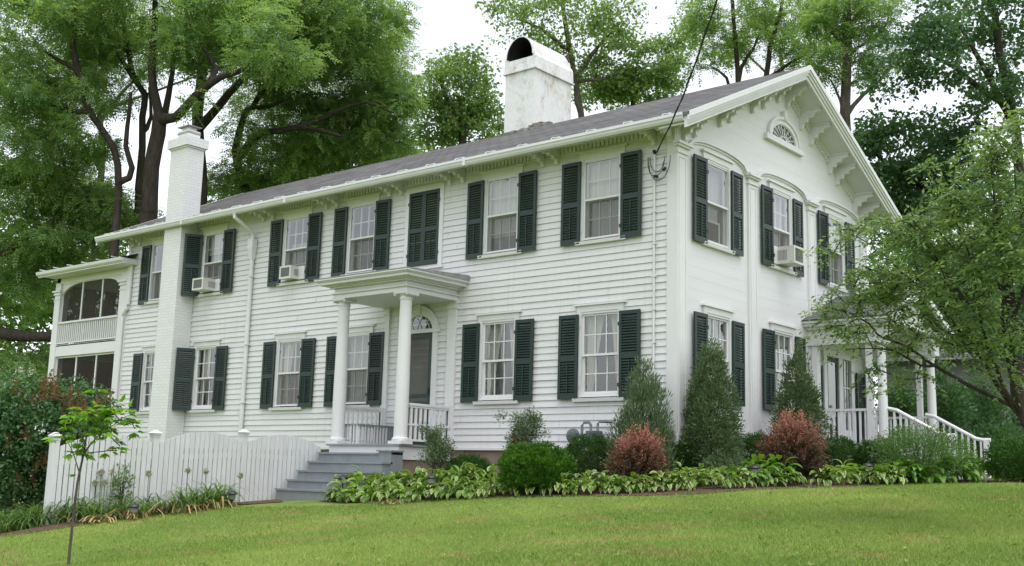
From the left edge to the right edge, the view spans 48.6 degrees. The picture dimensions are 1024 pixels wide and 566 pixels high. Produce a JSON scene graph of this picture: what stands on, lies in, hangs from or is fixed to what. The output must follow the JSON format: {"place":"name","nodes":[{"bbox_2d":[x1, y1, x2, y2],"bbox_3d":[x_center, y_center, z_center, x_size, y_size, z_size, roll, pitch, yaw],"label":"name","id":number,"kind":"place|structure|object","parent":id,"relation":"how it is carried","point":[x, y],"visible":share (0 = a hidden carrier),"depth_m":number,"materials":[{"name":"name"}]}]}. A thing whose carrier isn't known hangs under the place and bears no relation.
{"place":"outdoors","nodes":[
{"label":"outdoors","id":0,"kind":"place"},
{"bbox_2d":[0,474,1023,565],"bbox_3d":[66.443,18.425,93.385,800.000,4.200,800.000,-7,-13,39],"label":"lawn","id":1,"kind":"structure","parent":0,"point":[297,503],"depth_m":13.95,"materials":[{"name":"green plant"}]},
{"bbox_2d":[0,355,43,517],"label":"flowering shrub","id":2,"kind":"object","parent":1,"relation":"on","point":[15,371],"visible":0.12,"depth_m":21.52,"materials":[{"name":"green plant"}]},
{"bbox_2d":[0,367,119,522],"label":"lilac bush","id":3,"kind":"object","parent":1,"relation":"on","point":[24,449],"visible":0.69,"depth_m":18.14,"materials":[{"name":"green plant"}]},
{"bbox_2d":[0,0,140,494],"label":"walnut tree","id":4,"kind":"object","parent":1,"relation":"on","point":[37,103],"visible":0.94,"depth_m":35.94,"materials":[{"name":"green plant"}]},
{"bbox_2d":[0,150,165,383],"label":"walnut tree","id":5,"kind":"object","parent":1,"relation":"on","point":[38,244],"visible":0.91,"depth_m":37.65,"materials":[{"name":"green plant"}]},
{"bbox_2d":[41,389,143,564],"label":"sapling","id":6,"kind":"object","parent":1,"relation":"on","point":[105,411],"visible":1,"depth_m":12.89,"materials":[{"name":"green plant"}]},
{"bbox_2d":[33,0,163,225],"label":"walnut tree","id":7,"kind":"object","parent":1,"relation":"on","point":[144,126],"visible":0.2,"depth_m":37.91,"materials":[{"name":"green plant"}]},
{"bbox_2d":[106,460,135,510],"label":"rose bush","id":8,"kind":"object","parent":1,"relation":"on","point":[120,482],"visible":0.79,"depth_m":17.92,"materials":[{"name":"green plant"}]},
{"bbox_2d":[0,499,283,536],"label":"flower bed soil","id":9,"kind":"structure","parent":1,"relation":"on","point":[54,526],"depth_m":16.70,"materials":[{"name":"brown soil"}]},
{"bbox_2d":[0,507,48,533],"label":"iris clump","id":10,"kind":"object","parent":9,"relation":"on","point":[11,528],"visible":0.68,"depth_m":16.87,"materials":[{"name":"green plant"}]},
{"bbox_2d":[0,504,63,530],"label":"iris clump","id":11,"kind":"object","parent":9,"relation":"on","point":[32,519],"visible":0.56,"depth_m":16.98,"materials":[{"name":"green plant"}]},
{"bbox_2d":[7,499,80,526],"bbox_3d":[-7.023,3.494,17.240,1.404,0.411,1.518,-7,-13,39],"label":"iris clump","id":12,"kind":"object","parent":9,"relation":"on","point":[40,517],"visible":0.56,"depth_m":16.98,"materials":[{"name":"green plant"}]},
{"bbox_2d":[22,495,117,523],"bbox_3d":[-6.629,3.433,17.226,1.330,0.423,1.461,-1,-10,15],"label":"iris clump","id":13,"kind":"object","parent":9,"relation":"on","point":[67,516],"visible":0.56,"depth_m":17.06,"materials":[{"name":"green plant"}]},
{"bbox_2d":[55,492,132,522],"bbox_3d":[-6.500,3.399,17.223,1.402,0.424,1.513,-7,-13,39],"label":"iris clump","id":14,"kind":"object","parent":9,"relation":"on","point":[89,508],"visible":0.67,"depth_m":17.12,"materials":[{"name":"green plant"}]},
{"bbox_2d":[69,502,127,522],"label":"daylily clump","id":15,"kind":"object","parent":9,"relation":"on","point":[94,518],"visible":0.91,"depth_m":16.87,"materials":[{"name":"green plant"}]},
{"bbox_2d":[105,497,164,518],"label":"daylily clump","id":16,"kind":"object","parent":9,"relation":"on","point":[142,511],"visible":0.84,"depth_m":17.17,"materials":[{"name":"green plant"}]},
{"bbox_2d":[147,482,215,513],"bbox_3d":[-5.147,3.338,17.660,1.332,0.443,1.326,2,-10,-4],"label":"daylily clump","id":17,"kind":"object","parent":9,"relation":"on","point":[183,507],"visible":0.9,"depth_m":17.53,"materials":[{"name":"green plant"}]},
{"bbox_2d":[164,478,259,507],"bbox_3d":[-4.727,3.368,18.203,1.476,0.457,1.625,-7,-13,39],"label":"daylily clump","id":18,"kind":"object","parent":9,"relation":"on","point":[219,502],"visible":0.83,"depth_m":18.10,"materials":[{"name":"green plant"}]},
{"bbox_2d":[0,4,314,496],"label":"walnut tree","id":19,"kind":"object","parent":1,"relation":"on","point":[231,102],"visible":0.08,"depth_m":46.96,"materials":[{"name":"green plant"}]},
{"bbox_2d":[9,0,341,223],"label":"walnut tree","id":20,"kind":"object","parent":1,"relation":"on","point":[192,40],"visible":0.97,"depth_m":34.95,"materials":[{"name":"green plant"}]},
{"bbox_2d":[42,429,320,524],"bbox_3d":[-5.329,3.595,19.102,0.170,2.340,5.360,-7,-13,39],"label":"picket fence","id":21,"kind":"object","parent":1,"relation":"on","point":[157,457],"visible":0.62,"depth_m":18.88,"materials":[{"name":"white paint"}]},
{"bbox_2d":[145,0,422,205],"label":"walnut tree","id":22,"kind":"object","parent":1,"relation":"on","point":[319,18],"visible":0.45,"depth_m":37.78,"materials":[{"name":"green plant"}]},
{"bbox_2d":[206,0,434,202],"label":"walnut tree","id":23,"kind":"object","parent":1,"relation":"on","point":[316,139],"visible":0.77,"depth_m":40.03,"materials":[{"name":"green plant"}]},
{"bbox_2d":[216,7,433,176],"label":"walnut tree","id":24,"kind":"object","parent":1,"relation":"on","point":[406,59],"visible":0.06,"depth_m":47.90,"materials":[{"name":"green plant"}]},
{"bbox_2d":[407,41,504,151],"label":"maple tree","id":25,"kind":"object","parent":1,"relation":"on","point":[459,119],"visible":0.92,"depth_m":43.33,"materials":[{"name":"green plant"}]},
{"bbox_2d":[0,131,1019,405],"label":"woodland","id":26,"kind":"object","parent":1,"relation":"on","point":[46,321],"visible":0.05,"depth_m":48.35,"materials":[{"name":"green plant"}]},
{"bbox_2d":[36,36,990,500],"bbox_3d":[-2.169,-0.095,26.415,22.940,11.213,10.897,-7,-13,39],"label":"farmhouse","id":27,"kind":"object","parent":1,"relation":"on","point":[552,260],"visible":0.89,"depth_m":21.76,"materials":[{"name":"white paint"}]},
{"bbox_2d":[129,345,154,413],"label":"window","id":28,"kind":"structure","parent":27,"relation":"in","point":[138,404],"depth_m":27.98,"materials":[{"name":"white paint"}]},
{"bbox_2d":[138,236,163,304],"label":"window","id":29,"kind":"structure","parent":27,"relation":"in","point":[149,289],"depth_m":28.46,"materials":[{"name":"white paint"}]},
{"bbox_2d":[172,339,227,412],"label":"window","id":30,"kind":"structure","parent":27,"relation":"in","point":[191,357],"depth_m":26.46,"materials":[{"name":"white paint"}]},
{"bbox_2d":[192,277,220,292],"bbox_3d":[-7.210,0.049,26.590,0.770,0.280,0.390,-7,-13,39],"label":"air conditioner","id":31,"kind":"object","parent":27,"relation":"attached to","point":[202,285],"visible":1,"depth_m":26.48,"materials":[{"name":"beige metal"}]},
{"bbox_2d":[181,223,235,297],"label":"window","id":32,"kind":"structure","parent":27,"relation":"in","point":[217,235],"depth_m":26.93,"materials":[{"name":"white paint"}]},
{"bbox_2d":[259,331,315,410],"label":"window","id":33,"kind":"structure","parent":27,"relation":"in","point":[274,349],"depth_m":24.61,"materials":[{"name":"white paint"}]},
{"bbox_2d":[279,265,304,281],"bbox_3d":[-4.841,-0.216,24.725,0.770,0.280,0.281,-7,-13,39],"label":"air conditioner","id":34,"kind":"object","parent":27,"relation":"attached to","point":[289,272],"visible":1,"depth_m":24.61,"materials":[{"name":"beige metal"}]},
{"bbox_2d":[267,206,322,286],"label":"window","id":35,"kind":"structure","parent":27,"relation":"in","point":[301,254],"depth_m":25.04,"materials":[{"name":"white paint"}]},
{"bbox_2d":[323,324,384,406],"bbox_3d":[-3.149,1.719,23.147,1.701,1.680,0.282,-7,-13,39],"label":"window","id":36,"kind":"structure","parent":27,"relation":"in","point":[362,369],"depth_m":23.18,"materials":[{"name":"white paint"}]},
{"bbox_2d":[331,192,391,276],"bbox_3d":[-3.099,-0.977,23.579,1.702,1.680,0.201,-7,-13,39],"label":"window","id":37,"kind":"structure","parent":27,"relation":"in","point":[347,268],"depth_m":23.69,"materials":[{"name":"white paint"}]},
{"bbox_2d":[403,181,444,268],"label":"window","id":38,"kind":"structure","parent":27,"relation":"in","point":[423,193],"depth_m":22.38,"materials":[{"name":"white paint"}]},
{"bbox_2d":[407,304,440,444],"bbox_3d":[-1.841,1.748,21.909,1.100,2.800,0.100,-7,-13,39],"label":"doorway","id":39,"kind":"structure","parent":27,"relation":"in","point":[424,338],"depth_m":21.85,"materials":[{"name":"white paint"}]},
{"bbox_2d":[460,310,533,404],"bbox_3d":[-0.213,1.379,20.729,1.706,1.680,0.277,-7,-13,39],"label":"window","id":40,"kind":"structure","parent":27,"relation":"in","point":[496,321],"depth_m":20.82,"materials":[{"name":"white paint"}]},
{"bbox_2d":[465,164,536,259],"bbox_3d":[-0.161,-1.314,21.176,1.698,1.680,0.226,-7,-13,39],"label":"window","id":41,"kind":"structure","parent":27,"relation":"in","point":[501,213],"depth_m":21.28,"materials":[{"name":"white paint"}]},
{"bbox_2d":[566,420,612,478],"bbox_3d":[1.264,2.788,18.879,0.777,0.982,0.305,-7,-13,39],"label":"gas meter","id":42,"kind":"object","parent":27,"relation":"attached to","point":[572,431],"visible":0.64,"depth_m":18.85,"materials":[{"name":"grey metal"}]},
{"bbox_2d":[557,300,640,401],"bbox_3d":[1.531,1.177,19.293,1.694,1.680,0.277,-7,-13,39],"label":"window","id":43,"kind":"structure","parent":27,"relation":"in","point":[595,312],"depth_m":19.41,"materials":[{"name":"white paint"}]},
{"bbox_2d":[560,143,641,246],"bbox_3d":[1.605,-1.512,19.761,1.695,1.680,0.290,-7,-13,39],"label":"window","id":44,"kind":"structure","parent":27,"relation":"in","point":[601,172],"depth_m":19.84,"materials":[{"name":"white paint"}]},
{"bbox_2d":[648,0,717,180],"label":"overhead cable","id":45,"kind":"object","parent":27,"relation":"attached to","point":[690,75],"visible":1,"depth_m":17.14,"materials":[{"name":"black rubber"}]},
{"bbox_2d":[708,219,719,243],"bbox_3d":[3.400,-0.867,19.724,0.227,0.400,0.770,-7,-13,39],"label":"air conditioner","id":46,"kind":"object","parent":27,"relation":"attached to","point":[714,231],"visible":0.52,"depth_m":19.70,"materials":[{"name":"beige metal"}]},
{"bbox_2d":[693,148,743,256],"bbox_3d":[3.523,-1.395,19.792,0.282,1.680,1.701,-7,-13,39],"label":"window","id":47,"kind":"structure","parent":27,"relation":"in","point":[710,208],"depth_m":19.97,"materials":[{"name":"white paint"}]},
{"bbox_2d":[694,303,744,407],"bbox_3d":[3.452,1.255,19.333,0.282,1.680,1.707,-7,-13,39],"label":"window","id":48,"kind":"structure","parent":27,"relation":"in","point":[709,326],"depth_m":19.59,"materials":[{"name":"white paint"}]},
{"bbox_2d":[761,179,803,276],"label":"window","id":49,"kind":"structure","parent":27,"relation":"in","point":[773,227],"depth_m":21.73,"materials":[{"name":"white paint"}]},
{"bbox_2d":[763,111,803,156],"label":"fan window","id":50,"kind":"structure","parent":27,"relation":"in","point":[780,131],"depth_m":22.00,"materials":[{"name":"white paint"}]},
{"bbox_2d":[762,321,805,412],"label":"window","id":51,"kind":"structure","parent":27,"relation":"in","point":[776,350],"depth_m":20.95,"materials":[{"name":"white paint"}]},
{"bbox_2d":[774,245,803,268],"bbox_3d":[5.230,-0.499,21.361,0.390,0.330,0.770,-7,-13,39],"label":"air conditioner","id":52,"kind":"object","parent":27,"relation":"attached to","point":[784,256],"visible":0.96,"depth_m":21.22,"materials":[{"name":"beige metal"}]},
{"bbox_2d":[818,205,855,293],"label":"window","id":53,"kind":"structure","parent":27,"relation":"in","point":[829,213],"depth_m":23.56,"materials":[{"name":"white paint"}]},
{"bbox_2d":[820,349,865,454],"bbox_3d":[6.603,2.464,22.842,0.100,2.110,2.485,-7,-13,39],"label":"doorway","id":54,"kind":"structure","parent":27,"relation":"in","point":[836,385],"depth_m":22.93,"materials":[{"name":"white paint"}]},
{"bbox_2d":[474,0,656,117],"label":"maple tree","id":55,"kind":"object","parent":1,"relation":"on","point":[615,31],"visible":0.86,"depth_m":45.70,"materials":[{"name":"green plant"}]},
{"bbox_2d":[571,19,701,112],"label":"maple tree","id":56,"kind":"object","parent":1,"relation":"on","point":[658,75],"visible":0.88,"depth_m":47.28,"materials":[{"name":"green plant"}]},
{"bbox_2d":[322,478,1019,500],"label":"flower bed soil","id":57,"kind":"structure","parent":1,"relation":"on","point":[701,489],"depth_m":16.73,"materials":[{"name":"brown soil"}]},
{"bbox_2d":[344,465,385,493],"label":"hosta","id":58,"kind":"object","parent":57,"relation":"on","point":[354,476],"visible":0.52,"depth_m":19.07,"materials":[{"name":"green plant"}]},
{"bbox_2d":[389,480,426,503],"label":"hosta","id":59,"kind":"object","parent":57,"relation":"on","point":[400,488],"visible":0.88,"depth_m":17.85,"materials":[{"name":"green plant"}]},
{"bbox_2d":[413,421,456,481],"bbox_3d":[-1.280,2.896,18.678,0.610,1.290,0.726,-7,-13,39],"label":"juniper","id":60,"kind":"object","parent":57,"relation":"on","point":[437,451],"visible":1,"depth_m":18.68,"materials":[{"name":"green plant"}]},
{"bbox_2d":[437,476,475,499],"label":"hosta","id":61,"kind":"object","parent":57,"relation":"on","point":[444,494],"visible":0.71,"depth_m":17.39,"materials":[{"name":"green plant"}]},
{"bbox_2d":[442,464,487,495],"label":"hosta","id":62,"kind":"object","parent":57,"relation":"on","point":[462,471],"visible":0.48,"depth_m":17.82,"materials":[{"name":"green plant"}]},
{"bbox_2d":[443,453,492,486],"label":"yew","id":63,"kind":"object","parent":57,"relation":"on","point":[460,460],"visible":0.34,"depth_m":18.72,"materials":[{"name":"green plant"}]},
{"bbox_2d":[451,476,491,498],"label":"hosta","id":64,"kind":"object","parent":57,"relation":"on","point":[459,492],"visible":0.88,"depth_m":17.19,"materials":[{"name":"green plant"}]},
{"bbox_2d":[458,463,503,491],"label":"hosta","id":65,"kind":"object","parent":57,"relation":"on","point":[480,471],"visible":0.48,"depth_m":17.82,"materials":[{"name":"green plant"}]},
{"bbox_2d":[494,406,550,469],"bbox_3d":[0.213,2.646,18.268,0.990,1.399,0.729,-7,-13,39],"label":"juniper","id":66,"kind":"object","parent":57,"relation":"on","point":[525,428],"visible":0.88,"depth_m":18.25,"materials":[{"name":"green plant"}]},
{"bbox_2d":[495,440,577,493],"bbox_3d":[0.352,2.776,16.962,1.227,0.863,1.206,-7,-13,39],"label":"boxwood","id":67,"kind":"object","parent":57,"relation":"on","point":[521,457],"visible":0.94,"depth_m":16.68,"materials":[{"name":"green plant"}]},
{"bbox_2d":[570,470,607,494],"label":"hosta","id":68,"kind":"object","parent":57,"relation":"on","point":[590,486],"visible":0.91,"depth_m":16.33,"materials":[{"name":"green plant"}]},
{"bbox_2d":[563,431,615,479],"bbox_3d":[1.289,2.823,18.276,1.167,0.874,0.871,-7,-13,39],"label":"yew","id":69,"kind":"object","parent":57,"relation":"on","point":[573,448],"visible":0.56,"depth_m":18.14,"materials":[{"name":"green plant"}]},
{"bbox_2d":[600,474,640,494],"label":"hosta","id":70,"kind":"object","parent":57,"relation":"on","point":[610,488],"visible":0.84,"depth_m":16.19,"materials":[{"name":"green plant"}]},
{"bbox_2d":[600,422,670,484],"bbox_3d":[1.884,2.566,16.971,1.039,1.007,1.302,-7,-13,39],"label":"barberry","id":71,"kind":"object","parent":57,"relation":"on","point":[638,457],"visible":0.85,"depth_m":16.77,"materials":[{"name":"brown plant"}]},
{"bbox_2d":[599,354,683,480],"bbox_3d":[2.065,2.140,17.887,1.419,2.081,1.363,-7,-13,39],"label":"juniper","id":72,"kind":"object","parent":57,"relation":"on","point":[642,387],"visible":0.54,"depth_m":17.77,"materials":[{"name":"green plant"}]},
{"bbox_2d":[665,437,701,474],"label":"yew","id":73,"kind":"object","parent":57,"relation":"on","point":[680,454],"visible":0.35,"depth_m":17.79,"materials":[{"name":"green plant"}]},
{"bbox_2d":[673,467,714,488],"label":"hosta","id":74,"kind":"object","parent":57,"relation":"on","point":[692,483],"visible":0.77,"depth_m":16.44,"materials":[{"name":"green plant"}]},
{"bbox_2d":[673,335,749,473],"bbox_3d":[3.201,2.012,18.156,1.369,2.386,1.294,-7,-13,39],"label":"arborvitae","id":75,"kind":"object","parent":57,"relation":"on","point":[713,433],"visible":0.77,"depth_m":17.89,"materials":[{"name":"green plant"}]},
{"bbox_2d":[701,449,747,479],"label":"juniper","id":76,"kind":"object","parent":57,"relation":"on","point":[710,462],"visible":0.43,"depth_m":17.32,"materials":[{"name":"green plant"}]},
{"bbox_2d":[736,428,772,466],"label":"yew","id":77,"kind":"object","parent":57,"relation":"on","point":[750,445],"visible":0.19,"depth_m":18.83,"materials":[{"name":"green plant"}]},
{"bbox_2d":[737,454,787,486],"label":"hosta","id":78,"kind":"object","parent":57,"relation":"on","point":[754,460],"visible":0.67,"depth_m":17.11,"materials":[{"name":"green plant"}]},
{"bbox_2d":[759,454,804,485],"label":"hosta","id":79,"kind":"object","parent":57,"relation":"on","point":[789,468],"visible":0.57,"depth_m":17.37,"materials":[{"name":"green plant"}]},
{"bbox_2d":[754,409,832,482],"bbox_3d":[4.505,2.582,18.038,1.352,1.237,1.043,6,-11,-23],"label":"barberry","id":80,"kind":"object","parent":57,"relation":"on","point":[783,445],"visible":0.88,"depth_m":17.82,"materials":[{"name":"brown plant"}]},
{"bbox_2d":[769,344,838,478],"bbox_3d":[4.964,2.243,19.773,1.321,2.482,1.249,-7,-13,39],"label":"arborvitae","id":81,"kind":"object","parent":57,"relation":"on","point":[807,391],"visible":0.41,"depth_m":19.66,"materials":[{"name":"green plant"}]},
{"bbox_2d":[805,464,844,485],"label":"hosta","id":82,"kind":"object","parent":57,"relation":"on","point":[817,479],"visible":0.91,"depth_m":17.65,"materials":[{"name":"green plant"}]},
{"bbox_2d":[820,459,859,484],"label":"hosta","id":83,"kind":"object","parent":57,"relation":"on","point":[848,469],"visible":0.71,"depth_m":17.83,"materials":[{"name":"green plant"}]},
{"bbox_2d":[818,435,862,478],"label":"yew","id":84,"kind":"object","parent":57,"relation":"on","point":[847,446],"visible":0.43,"depth_m":19.46,"materials":[{"name":"green plant"}]},
{"bbox_2d":[853,464,892,484],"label":"hosta","id":85,"kind":"object","parent":57,"relation":"on","point":[877,469],"visible":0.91,"depth_m":17.98,"materials":[{"name":"green plant"}]},
{"bbox_2d":[854,435,900,479],"bbox_3d":[6.215,3.018,19.369,0.824,0.869,0.871,-7,-13,39],"label":"yew","id":86,"kind":"object","parent":57,"relation":"on","point":[862,450],"visible":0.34,"depth_m":19.25,"materials":[{"name":"green plant"}]},
{"bbox_2d":[881,459,927,484],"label":"hosta","id":87,"kind":"object","parent":57,"relation":"on","point":[900,463],"visible":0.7,"depth_m":18.19,"materials":[{"name":"green plant"}]},
{"bbox_2d":[895,459,942,482],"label":"hosta","id":88,"kind":"object","parent":57,"relation":"on","point":[904,471],"visible":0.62,"depth_m":18.22,"materials":[{"name":"green plant"}]},
{"bbox_2d":[867,419,980,481],"bbox_3d":[6.706,2.788,18.703,1.876,1.127,1.361,-7,-13,39],"label":"spirea","id":89,"kind":"object","parent":57,"relation":"on","point":[921,442],"visible":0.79,"depth_m":18.47,"materials":[{"name":"green plant"}]},
{"bbox_2d":[911,456,961,484],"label":"hosta","id":90,"kind":"object","parent":57,"relation":"on","point":[943,478],"visible":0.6,"depth_m":18.14,"materials":[{"name":"green plant"}]},
{"bbox_2d":[930,450,981,482],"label":"hosta","id":91,"kind":"object","parent":57,"relation":"on","point":[970,475],"visible":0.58,"depth_m":18.30,"materials":[{"name":"green plant"}]},
{"bbox_2d":[946,452,995,482],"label":"hosta","id":92,"kind":"object","parent":57,"relation":"on","point":[980,471],"visible":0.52,"depth_m":18.53,"materials":[{"name":"green plant"}]},
{"bbox_2d":[663,0,836,83],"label":"locust tree","id":93,"kind":"object","parent":1,"relation":"on","point":[695,20],"visible":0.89,"depth_m":43.84,"materials":[{"name":"green plant"}]},
{"bbox_2d":[670,0,857,74],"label":"maple tree","id":94,"kind":"object","parent":1,"relation":"on","point":[732,62],"visible":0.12,"depth_m":53.93,"materials":[{"name":"green plant"}]},
{"bbox_2d":[769,0,922,130],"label":"tree","id":95,"kind":"object","parent":1,"relation":"on","point":[843,50],"visible":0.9,"depth_m":39.74,"materials":[{"name":"green plant"}]},
{"bbox_2d":[874,369,916,435],"bbox_3d":[9.655,3.547,28.253,1.431,2.855,1.486,-7,-13,39],"label":"shade bush","id":96,"kind":"object","parent":1,"relation":"on","point":[906,401],"visible":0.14,"depth_m":28.15,"materials":[{"name":"green plant"}]},
{"bbox_2d":[790,102,1023,427],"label":"cherry tree","id":97,"kind":"object","parent":1,"relation":"on","point":[943,220],"visible":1,"depth_m":11.74,"materials":[{"name":"green plant"}]},
{"bbox_2d":[848,102,995,448],"bbox_3d":[12.064,0.536,33.433,5.328,11.288,5.236,7,-11,-27],"label":"maple tree","id":98,"kind":"object","parent":1,"relation":"on","point":[874,139],"visible":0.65,"depth_m":33.03,"materials":[{"name":"green plant"}]},
{"bbox_2d":[851,0,1023,366],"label":"maple tree","id":99,"kind":"object","parent":1,"relation":"on","point":[1007,79],"visible":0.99,"depth_m":31.20,"materials":[{"name":"green plant"}]},
{"bbox_2d":[909,361,978,454],"bbox_3d":[9.582,3.069,25.215,1.539,2.687,1.445,-7,-13,39],"label":"shade bush","id":100,"kind":"object","parent":1,"relation":"on","point":[948,413],"visible":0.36,"depth_m":25.04,"materials":[{"name":"green plant"}]},
{"bbox_2d":[883,166,1023,435],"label":"maple tree","id":101,"kind":"object","parent":1,"relation":"on","point":[1018,359],"visible":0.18,"depth_m":28.88,"materials":[{"name":"green plant"}]},
{"bbox_2d":[953,366,1022,477],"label":"shade bush","id":102,"kind":"object","parent":1,"relation":"on","point":[987,407],"visible":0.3,"depth_m":27.01,"materials":[{"name":"green plant"}]},
{"bbox_2d":[958,413,1023,477],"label":"shade bush","id":103,"kind":"object","parent":1,"relation":"on","point":[993,431],"visible":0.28,"depth_m":23.93,"materials":[{"name":"green plant"}]},
{"bbox_2d":[979,433,1023,482],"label":"spirea","id":104,"kind":"object","parent":1,"relation":"on","point":[1013,456],"visible":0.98,"depth_m":18.46,"materials":[{"name":"green plant"}]},
{"bbox_2d":[0,0,1023,454],"label":"sky","id":105,"kind":"structure","parent":0,"point":[458,21],"materials":[{"name":"white"}]},
{"bbox_2d":[874,313,1022,440],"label":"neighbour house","id":106,"kind":"structure","parent":0,"point":[958,368],"depth_m":40.34,"materials":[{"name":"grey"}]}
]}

